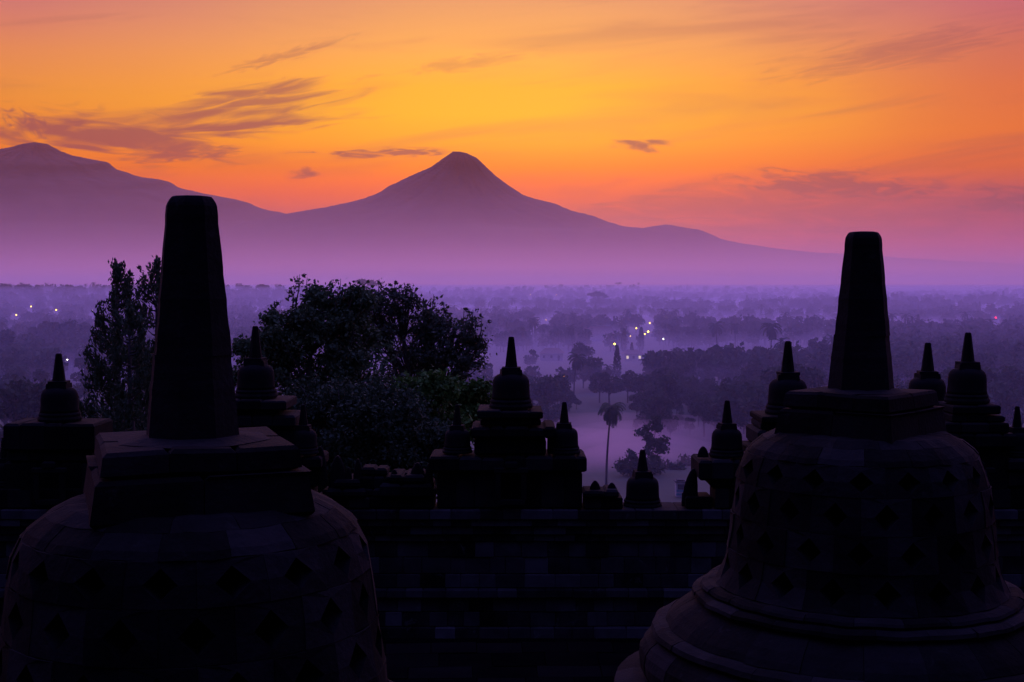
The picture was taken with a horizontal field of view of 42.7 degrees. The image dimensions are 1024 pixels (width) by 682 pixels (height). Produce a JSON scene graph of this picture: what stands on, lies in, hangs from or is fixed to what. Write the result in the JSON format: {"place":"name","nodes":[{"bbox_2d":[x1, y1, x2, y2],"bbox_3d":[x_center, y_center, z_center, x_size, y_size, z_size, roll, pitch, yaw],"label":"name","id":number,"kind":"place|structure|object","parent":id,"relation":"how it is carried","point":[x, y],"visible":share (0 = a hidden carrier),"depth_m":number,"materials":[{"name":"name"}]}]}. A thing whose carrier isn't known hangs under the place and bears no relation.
{"place":"outdoors","nodes":[
{"label":"outdoors","id":0,"kind":"place"},
{"bbox_2d":[0,142,284,276],"bbox_3d":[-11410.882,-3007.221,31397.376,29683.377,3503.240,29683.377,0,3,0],"label":"mountain","id":1,"kind":"structure","parent":0,"point":[60,211],"depth_m":27294.81,"materials":[{"name":"stone"}]},
{"bbox_2d":[383,642,639,681],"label":"terrace floor","id":2,"kind":"structure","parent":0,"point":[514,662],"depth_m":16.19,"materials":[{"name":"stone"}]},
{"bbox_2d":[0,195,392,681],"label":"bell stupa","id":3,"kind":"object","parent":2,"relation":"on","point":[194,532],"visible":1,"depth_m":9.22,"materials":[{"name":"stone"}]},
{"bbox_2d":[614,231,1023,681],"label":"bell stupa","id":4,"kind":"object","parent":2,"relation":"on","point":[862,545],"visible":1,"depth_m":13.49,"materials":[{"name":"stone"}]},
{"bbox_2d":[0,151,1023,286],"bbox_3d":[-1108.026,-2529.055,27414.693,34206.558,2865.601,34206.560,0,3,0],"label":"mountain","id":5,"kind":"structure","parent":0,"point":[455,218],"depth_m":21603.62,"materials":[{"name":"stone"}]},
{"bbox_2d":[0,286,1023,502],"bbox_3d":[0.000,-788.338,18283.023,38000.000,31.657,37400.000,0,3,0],"label":"ground","id":6,"kind":"structure","parent":0,"point":[588,423],"depth_m":439.15,"materials":[{"name":"soil"}]},
{"bbox_2d":[0,328,14,345],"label":"forest tree","id":7,"kind":"object","parent":6,"relation":"on","point":[8,330],"visible":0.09,"depth_m":541.78,"materials":[{"name":"green plant"}]},
{"bbox_2d":[0,333,25,351],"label":"forest tree","id":8,"kind":"object","parent":6,"relation":"on","point":[6,337],"visible":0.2,"depth_m":516.61,"materials":[{"name":"green plant"}]},
{"bbox_2d":[0,374,28,424],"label":"forest tree","id":9,"kind":"object","parent":6,"relation":"on","point":[2,383],"visible":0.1,"depth_m":300.82,"materials":[{"name":"green plant"}]},
{"bbox_2d":[1,372,34,387],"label":"forest tree","id":10,"kind":"object","parent":6,"relation":"on","point":[7,376],"visible":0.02,"depth_m":329.57,"materials":[{"name":"green plant"}]},
{"bbox_2d":[0,376,49,447],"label":"meadow tree","id":11,"kind":"object","parent":6,"relation":"on","point":[20,399],"visible":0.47,"depth_m":223.25,"materials":[{"name":"green plant"}]},
{"bbox_2d":[32,368,51,385],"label":"forest tree","id":12,"kind":"object","parent":6,"relation":"on","point":[40,374],"visible":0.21,"depth_m":358.01,"materials":[{"name":"green plant"}]},
{"bbox_2d":[37,357,53,379],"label":"forest tree","id":13,"kind":"object","parent":6,"relation":"on","point":[44,364],"visible":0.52,"depth_m":445.50,"materials":[{"name":"green plant"}]},
{"bbox_2d":[35,321,59,343],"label":"forest tree","id":14,"kind":"object","parent":6,"relation":"on","point":[44,325],"visible":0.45,"depth_m":617.11,"materials":[{"name":"green plant"}]},
{"bbox_2d":[47,319,80,342],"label":"forest tree","id":15,"kind":"object","parent":6,"relation":"on","point":[67,329],"visible":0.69,"depth_m":618.24,"materials":[{"name":"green plant"}]},
{"bbox_2d":[70,356,93,381],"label":"forest tree","id":16,"kind":"object","parent":6,"relation":"on","point":[79,363],"visible":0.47,"depth_m":433.28,"materials":[{"name":"green plant"}]},
{"bbox_2d":[74,386,89,414],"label":"forest tree","id":17,"kind":"object","parent":6,"relation":"on","point":[79,390],"visible":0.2,"depth_m":330.22,"materials":[{"name":"green plant"}]},
{"bbox_2d":[73,374,93,397],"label":"forest tree","id":18,"kind":"object","parent":6,"relation":"on","point":[80,384],"visible":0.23,"depth_m":388.44,"materials":[{"name":"green plant"}]},
{"bbox_2d":[78,257,150,430],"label":"pine tree","id":19,"kind":"object","parent":6,"relation":"on","point":[109,388],"visible":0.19,"depth_m":81.35,"materials":[{"name":"green plant"}]},
{"bbox_2d":[94,299,154,431],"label":"pine tree","id":20,"kind":"object","parent":6,"relation":"on","point":[135,382],"visible":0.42,"depth_m":77.86,"materials":[{"name":"green plant"}]},
{"bbox_2d":[123,255,160,426],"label":"pine tree","id":21,"kind":"object","parent":6,"relation":"on","point":[152,272],"visible":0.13,"depth_m":85.47,"materials":[{"name":"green plant"}]},
{"bbox_2d":[231,273,395,399],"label":"leafy tree","id":22,"kind":"object","parent":6,"relation":"on","point":[348,349],"visible":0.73,"depth_m":83.22,"materials":[{"name":"green plant"}]},
{"bbox_2d":[355,279,381,289],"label":"umbrella tree","id":23,"kind":"object","parent":6,"relation":"on","point":[363,281],"visible":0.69,"depth_m":1893.13,"materials":[{"name":"green plant"}]},
{"bbox_2d":[280,370,474,499],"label":"leafy tree","id":24,"kind":"object","parent":6,"relation":"on","point":[371,422],"visible":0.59,"depth_m":68.39,"materials":[{"name":"green plant"}]},
{"bbox_2d":[357,278,496,413],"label":"leafy tree","id":25,"kind":"object","parent":6,"relation":"on","point":[431,330],"visible":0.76,"depth_m":89.52,"materials":[{"name":"green plant"}]},
{"bbox_2d":[390,365,476,431],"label":"green bush","id":26,"kind":"object","parent":6,"relation":"on","point":[440,384],"visible":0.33,"depth_m":73.79,"materials":[{"name":"green plant"}]},
{"bbox_2d":[442,376,492,444],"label":"green bush","id":27,"kind":"object","parent":6,"relation":"on","point":[478,390],"visible":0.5,"depth_m":77.62,"materials":[{"name":"green plant"}]},
{"bbox_2d":[0,282,1023,387],"bbox_3d":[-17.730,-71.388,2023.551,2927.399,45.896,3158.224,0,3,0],"label":"distant forest","id":28,"kind":"object","parent":6,"relation":"on","point":[944,336],"visible":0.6,"depth_m":946.02,"materials":[{"name":"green plant"}]},
{"bbox_2d":[523,349,538,365],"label":"forest tree","id":29,"kind":"object","parent":6,"relation":"on","point":[532,359],"visible":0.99,"depth_m":560.40,"materials":[{"name":"green plant"}]},
{"bbox_2d":[526,317,540,348],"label":"coconut palm","id":30,"kind":"object","parent":6,"relation":"on","point":[533,322],"visible":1,"depth_m":760.37,"materials":[{"name":"green plant"}]},
{"bbox_2d":[530,374,561,420],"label":"forest tree","id":31,"kind":"object","parent":6,"relation":"on","point":[549,388],"visible":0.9,"depth_m":354.72,"materials":[{"name":"green plant"}]},
{"bbox_2d":[538,396,560,421],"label":"forest tree","id":32,"kind":"object","parent":6,"relation":"on","point":[552,414],"visible":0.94,"depth_m":330.00,"materials":[{"name":"green plant"}]},
{"bbox_2d":[549,372,571,403],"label":"forest tree","id":33,"kind":"object","parent":6,"relation":"on","point":[564,387],"visible":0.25,"depth_m":368.25,"materials":[{"name":"green plant"}]},
{"bbox_2d":[552,392,571,408],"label":"forest tree","id":34,"kind":"object","parent":6,"relation":"on","point":[565,398],"visible":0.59,"depth_m":358.57,"materials":[{"name":"green plant"}]},
{"bbox_2d":[564,324,576,353],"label":"coconut palm","id":35,"kind":"object","parent":6,"relation":"on","point":[570,329],"visible":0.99,"depth_m":699.18,"materials":[{"name":"green plant"}]},
{"bbox_2d":[567,352,586,394],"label":"coconut palm","id":36,"kind":"object","parent":6,"relation":"on","point":[577,359],"visible":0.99,"depth_m":420.50,"materials":[{"name":"green plant"}]},
{"bbox_2d":[571,341,594,360],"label":"forest tree","id":37,"kind":"object","parent":6,"relation":"on","point":[580,348],"visible":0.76,"depth_m":555.33,"materials":[{"name":"green plant"}]},
{"bbox_2d":[587,291,607,307],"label":"umbrella tree","id":38,"kind":"object","parent":6,"relation":"on","point":[596,293],"visible":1,"depth_m":1495.94,"materials":[{"name":"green plant"}]},
{"bbox_2d":[588,372,607,402],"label":"forest tree","id":39,"kind":"object","parent":6,"relation":"on","point":[594,384],"visible":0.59,"depth_m":409.52,"materials":[{"name":"green plant"}]},
{"bbox_2d":[598,372,623,403],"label":"forest tree","id":40,"kind":"object","parent":6,"relation":"on","point":[609,384],"visible":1,"depth_m":399.20,"materials":[{"name":"green plant"}]},
{"bbox_2d":[598,402,625,484],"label":"coconut palm","id":41,"kind":"object","parent":6,"relation":"on","point":[611,413],"visible":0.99,"depth_m":246.48,"materials":[{"name":"green plant"}]},
{"bbox_2d":[612,345,621,378],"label":"cypress tree","id":42,"kind":"object","parent":6,"relation":"on","point":[617,358],"visible":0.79,"depth_m":470.13,"materials":[{"name":"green plant"}]},
{"bbox_2d":[621,328,626,351],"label":"cypress tree","id":43,"kind":"object","parent":6,"relation":"on","point":[624,339],"visible":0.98,"depth_m":719.99,"materials":[{"name":"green plant"}]},
{"bbox_2d":[621,370,635,402],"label":"forest tree","id":44,"kind":"object","parent":6,"relation":"on","point":[626,377],"visible":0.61,"depth_m":410.77,"materials":[{"name":"green plant"}]},
{"bbox_2d":[611,448,650,475],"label":"meadow tree","id":45,"kind":"object","parent":6,"relation":"on","point":[626,465],"visible":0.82,"depth_m":258.03,"materials":[{"name":"green plant"}]},
{"bbox_2d":[621,349,642,360],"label":"house","id":46,"kind":"structure","parent":6,"relation":"on","point":[631,355],"depth_m":637.69,"materials":[{"name":"paint"}]},
{"bbox_2d":[626,373,647,392],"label":"forest tree","id":47,"kind":"object","parent":6,"relation":"on","point":[635,384],"visible":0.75,"depth_m":394.08,"materials":[{"name":"green plant"}]},
{"bbox_2d":[628,393,645,418],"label":"forest tree","id":48,"kind":"object","parent":6,"relation":"on","point":[637,397],"visible":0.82,"depth_m":357.69,"materials":[{"name":"green plant"}]},
{"bbox_2d":[638,327,643,351],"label":"cypress tree","id":49,"kind":"object","parent":6,"relation":"on","point":[640,341],"visible":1,"depth_m":730.19,"materials":[{"name":"green plant"}]},
{"bbox_2d":[636,393,665,433],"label":"forest tree","id":50,"kind":"object","parent":6,"relation":"on","point":[644,403],"visible":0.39,"depth_m":328.24,"materials":[{"name":"green plant"}]},
{"bbox_2d":[633,415,670,474],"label":"meadow tree","id":51,"kind":"object","parent":6,"relation":"on","point":[659,445],"visible":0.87,"depth_m":262.33,"materials":[{"name":"green plant"}]},
{"bbox_2d":[643,369,660,387],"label":"forest tree","id":52,"kind":"object","parent":6,"relation":"on","point":[653,376],"visible":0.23,"depth_m":399.33,"materials":[{"name":"green plant"}]},
{"bbox_2d":[645,395,674,437],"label":"forest tree","id":53,"kind":"object","parent":6,"relation":"on","point":[656,402],"visible":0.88,"depth_m":320.31,"materials":[{"name":"green plant"}]},
{"bbox_2d":[652,374,682,409],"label":"forest tree","id":54,"kind":"object","parent":6,"relation":"on","point":[668,384],"visible":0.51,"depth_m":345.01,"materials":[{"name":"green plant"}]},
{"bbox_2d":[650,372,684,411],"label":"forest tree","id":55,"kind":"object","parent":6,"relation":"on","point":[656,384],"visible":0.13,"depth_m":368.26,"materials":[{"name":"green plant"}]},
{"bbox_2d":[655,454,686,469],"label":"meadow tree","id":56,"kind":"object","parent":6,"relation":"on","point":[674,466],"visible":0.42,"depth_m":268.61,"materials":[{"name":"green plant"}]},
{"bbox_2d":[663,415,678,437],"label":"forest tree","id":57,"kind":"object","parent":6,"relation":"on","point":[673,424],"visible":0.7,"depth_m":321.13,"materials":[{"name":"green plant"}]},
{"bbox_2d":[675,453,690,465],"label":"meadow tree","id":58,"kind":"object","parent":6,"relation":"on","point":[686,461],"visible":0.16,"depth_m":274.40,"materials":[{"name":"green plant"}]},
{"bbox_2d":[669,355,697,377],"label":"forest tree","id":59,"kind":"object","parent":6,"relation":"on","point":[685,360],"visible":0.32,"depth_m":447.79,"materials":[{"name":"green plant"}]},
{"bbox_2d":[682,393,691,415],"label":"forest tree","id":60,"kind":"object","parent":6,"relation":"on","point":[686,400],"visible":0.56,"depth_m":371.52,"materials":[{"name":"green plant"}]},
{"bbox_2d":[684,417,695,434],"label":"forest tree","id":61,"kind":"object","parent":6,"relation":"on","point":[687,421],"visible":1,"depth_m":328.09,"materials":[{"name":"green plant"}]},
{"bbox_2d":[688,391,702,426],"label":"forest tree","id":62,"kind":"object","parent":6,"relation":"on","point":[692,396],"visible":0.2,"depth_m":344.27,"materials":[{"name":"green plant"}]},
{"bbox_2d":[689,394,717,436],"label":"forest tree","id":63,"kind":"object","parent":6,"relation":"on","point":[704,409],"visible":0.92,"depth_m":323.57,"materials":[{"name":"green plant"}]},
{"bbox_2d":[707,321,724,343],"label":"coconut palm","id":64,"kind":"object","parent":6,"relation":"on","point":[715,328],"visible":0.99,"depth_m":640.59,"materials":[{"name":"green plant"}]},
{"bbox_2d":[711,380,751,428],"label":"forest tree","id":65,"kind":"object","parent":6,"relation":"on","point":[732,393],"visible":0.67,"depth_m":308.85,"materials":[{"name":"green plant"}]},
{"bbox_2d":[727,323,741,347],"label":"coconut palm","id":66,"kind":"object","parent":6,"relation":"on","point":[734,327],"visible":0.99,"depth_m":699.82,"materials":[{"name":"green plant"}]},
{"bbox_2d":[726,375,757,390],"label":"forest tree","id":67,"kind":"object","parent":6,"relation":"on","point":[738,380],"visible":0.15,"depth_m":360.95,"materials":[{"name":"green plant"}]},
{"bbox_2d":[737,381,767,423],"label":"forest tree","id":68,"kind":"object","parent":6,"relation":"on","point":[756,400],"visible":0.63,"depth_m":299.26,"materials":[{"name":"green plant"}]},
{"bbox_2d":[740,358,768,378],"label":"forest tree","id":69,"kind":"object","parent":6,"relation":"on","point":[755,368],"visible":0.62,"depth_m":418.61,"materials":[{"name":"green plant"}]},
{"bbox_2d":[760,366,776,386],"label":"forest tree","id":70,"kind":"object","parent":6,"relation":"on","point":[768,375],"visible":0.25,"depth_m":325.20,"materials":[{"name":"green plant"}]},
{"bbox_2d":[760,323,781,349],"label":"coconut palm","id":71,"kind":"object","parent":6,"relation":"on","point":[770,330],"visible":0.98,"depth_m":559.66,"materials":[{"name":"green plant"}]},
{"bbox_2d":[775,362,825,388],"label":"forest tree","id":72,"kind":"object","parent":6,"relation":"on","point":[807,376],"visible":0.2,"depth_m":312.03,"materials":[{"name":"green plant"}]},
{"bbox_2d":[813,367,828,386],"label":"forest tree","id":73,"kind":"object","parent":6,"relation":"on","point":[825,380],"visible":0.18,"depth_m":419.03,"materials":[{"name":"green plant"}]},
{"bbox_2d":[892,351,912,378],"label":"forest tree","id":74,"kind":"object","parent":6,"relation":"on","point":[899,361],"visible":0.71,"depth_m":437.07,"materials":[{"name":"green plant"}]},
{"bbox_2d":[903,367,920,383],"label":"forest tree","id":75,"kind":"object","parent":6,"relation":"on","point":[913,370],"visible":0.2,"depth_m":416.26,"materials":[{"name":"green plant"}]},
{"bbox_2d":[940,367,995,403],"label":"forest tree","id":76,"kind":"object","parent":6,"relation":"on","point":[944,373],"visible":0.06,"depth_m":306.63,"materials":[{"name":"green plant"}]},
{"bbox_2d":[974,352,999,373],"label":"forest tree","id":77,"kind":"object","parent":6,"relation":"on","point":[985,359],"visible":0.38,"depth_m":419.37,"materials":[{"name":"green plant"}]},
{"bbox_2d":[981,367,1013,414],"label":"forest tree","id":78,"kind":"object","parent":6,"relation":"on","point":[990,375],"visible":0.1,"depth_m":326.74,"materials":[{"name":"green plant"}]},
{"bbox_2d":[987,379,1023,423],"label":"forest tree","id":79,"kind":"object","parent":6,"relation":"on","point":[1007,399],"visible":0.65,"depth_m":318.42,"materials":[{"name":"green plant"}]},
{"bbox_2d":[382,637,641,645],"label":"plateau floor","id":80,"kind":"structure","parent":0,"point":[455,639],"depth_m":24.65,"materials":[{"name":"stone"}]},
{"bbox_2d":[0,485,1023,639],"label":"balustrade wall","id":81,"kind":"structure","parent":80,"relation":"on","point":[603,562],"depth_m":24.84,"materials":[{"name":"stone"}]},
{"bbox_2d":[3,353,112,508],"bbox_3d":[-8.666,1.697,24.991,1.777,2.919,1.263,0,3,0],"label":"niche shrine","id":82,"kind":"object","parent":81,"relation":"on","point":[52,445],"visible":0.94,"depth_m":24.63,"materials":[{"name":"stone"}]},
{"bbox_2d":[235,326,299,441],"bbox_3d":[-4.881,1.436,24.999,1.650,3.441,1.301,0,3,0],"label":"niche shrine","id":83,"kind":"object","parent":81,"relation":"on","point":[260,402],"visible":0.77,"depth_m":24.66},
{"bbox_2d":[301,450,328,486],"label":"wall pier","id":84,"kind":"structure","parent":81,"relation":"on","point":[312,463],"depth_m":24.60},
{"bbox_2d":[291,404,318,454],"bbox_3d":[-3.940,1.662,24.748,0.592,0.928,0.592,0,3,0],"label":"stupa","id":85,"kind":"object","parent":84,"relation":"on","point":[304,438],"visible":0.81,"depth_m":24.59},
{"bbox_2d":[316,446,327,485],"bbox_3d":[-3.629,2.369,24.830,0.274,0.746,0.157,0,3,0],"label":"antefix stone","id":86,"kind":"object","parent":81,"relation":"on","point":[322,478],"visible":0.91,"depth_m":24.77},
{"bbox_2d":[328,455,345,488],"bbox_3d":[-3.303,2.528,24.837,0.372,0.709,0.213,0,3,0],"label":"antefix stone","id":87,"kind":"object","parent":81,"relation":"on","point":[337,471],"visible":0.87,"depth_m":24.76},
{"bbox_2d":[326,474,366,497],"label":"wall pier","id":88,"kind":"structure","parent":81,"relation":"on","point":[351,489],"depth_m":24.60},
{"bbox_2d":[360,464,391,488],"bbox_3d":[-2.535,2.587,25.049,0.670,0.407,0.619,0,3,0],"label":"stone stack","id":89,"kind":"object","parent":81,"relation":"on","point":[374,476],"visible":0.83,"depth_m":24.78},
{"bbox_2d":[379,469,434,497],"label":"wall pier","id":90,"kind":"structure","parent":81,"relation":"on","point":[413,486],"depth_m":24.58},
{"bbox_2d":[410,462,424,482],"bbox_3d":[-1.791,2.593,24.840,0.372,0.578,0.213,0,3,0],"label":"antefix stone","id":91,"kind":"object","parent":81,"relation":"on","point":[417,468],"visible":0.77,"depth_m":24.77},
{"bbox_2d":[429,337,586,508],"bbox_3d":[-0.076,1.536,25.031,2.949,3.237,1.357,0,3,0],"label":"niche shrine","id":92,"kind":"object","parent":81,"relation":"on","point":[509,462],"visible":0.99,"depth_m":24.65,"materials":[{"name":"stone"}]},
{"bbox_2d":[442,405,471,453],"bbox_3d":[-1.038,1.665,24.899,0.574,0.911,0.574,0,3,0],"label":"stupa","id":93,"kind":"object","parent":92,"relation":"on","point":[457,437],"visible":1,"depth_m":24.73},
{"bbox_2d":[547,438,552,453],"bbox_3d":[0.754,1.908,24.809,0.176,0.438,0.101,0,3,0],"label":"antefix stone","id":94,"kind":"object","parent":92,"relation":"on","point":[549,443],"visible":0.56,"depth_m":24.77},
{"bbox_2d":[550,402,580,454],"bbox_3d":[0.991,1.643,24.898,0.629,0.972,0.629,0,3,0],"label":"stupa","id":95,"kind":"object","parent":92,"relation":"on","point":[565,440],"visible":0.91,"depth_m":24.70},
{"bbox_2d":[590,481,599,489],"bbox_3d":[1.577,2.784,24.848,0.235,0.270,0.134,0,3,0],"label":"antefix stone","id":96,"kind":"object","parent":81,"relation":"on","point":[595,485],"visible":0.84,"depth_m":24.80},
{"bbox_2d":[623,449,661,508],"bbox_3d":[2.502,2.623,25.091,0.744,1.087,0.744,0,3,0],"label":"stupa","id":97,"kind":"object","parent":81,"relation":"on","point":[642,488],"visible":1,"depth_m":24.87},
{"bbox_2d":[681,468,697,506],"bbox_3d":[3.371,2.775,24.848,0.314,0.718,0.179,0,3,0],"label":"antefix stone","id":98,"kind":"object","parent":81,"relation":"on","point":[691,486],"visible":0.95,"depth_m":24.78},
{"bbox_2d":[691,453,740,486],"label":"wall pier","id":99,"kind":"structure","parent":81,"relation":"on","point":[715,472],"depth_m":24.52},
{"bbox_2d":[697,446,708,457],"bbox_3d":[3.620,2.099,24.818,0.216,0.205,0.123,0,3,0],"label":"antefix stone","id":100,"kind":"object","parent":99,"relation":"on","point":[702,452],"visible":1,"depth_m":24.77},
{"bbox_2d":[709,400,743,457],"bbox_3d":[4.093,1.660,24.948,0.685,1.060,0.685,0,3,0],"label":"stupa","id":101,"kind":"object","parent":99,"relation":"on","point":[726,441],"visible":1,"depth_m":24.75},
{"bbox_2d":[742,341,806,450],"bbox_3d":[5.286,1.578,25.015,1.711,3.156,1.320,0,3,0],"label":"niche shrine","id":102,"kind":"object","parent":81,"relation":"on","point":[787,379],"visible":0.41,"depth_m":24.82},
{"bbox_2d":[908,343,945,400],"bbox_3d":[8.332,1.672,26.188,1.289,3.275,1.255,0,3,0],"label":"niche shrine","id":103,"kind":"object","parent":81,"relation":"on","point":[927,376],"visible":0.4,"depth_m":26.01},
{"bbox_2d":[935,332,1016,496],"bbox_3d":[8.700,1.496,25.023,1.417,3.319,1.344,0,3,0],"label":"niche shrine","id":104,"kind":"object","parent":81,"relation":"on","point":[973,418],"visible":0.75,"depth_m":24.63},
{"bbox_2d":[1007,457,1023,487],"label":"wall pier","id":105,"kind":"structure","parent":81,"relation":"on","point":[1015,468],"depth_m":24.62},
{"bbox_2d":[1007,406,1023,457],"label":"stupa","id":106,"kind":"object","parent":105,"relation":"on","point":[1017,430],"visible":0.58,"depth_m":24.79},
{"bbox_2d":[0,0,1023,264],"label":"sky","id":107,"kind":"structure","parent":0,"point":[798,125],"materials":[{"name":"orange"}]},
{"bbox_2d":[540,348,564,360],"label":"house","id":108,"kind":"structure","parent":0,"point":[551,354],"depth_m":637.72,"materials":[{"name":"paint"}]},
{"bbox_2d":[585,326,613,340],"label":"house","id":109,"kind":"structure","parent":0,"point":[598,332],"depth_m":847.12,"materials":[{"name":"paint"}]},
{"bbox_2d":[674,479,685,496],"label":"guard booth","id":110,"kind":"object","parent":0,"point":[679,485],"visible":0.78,"depth_m":232.52,"materials":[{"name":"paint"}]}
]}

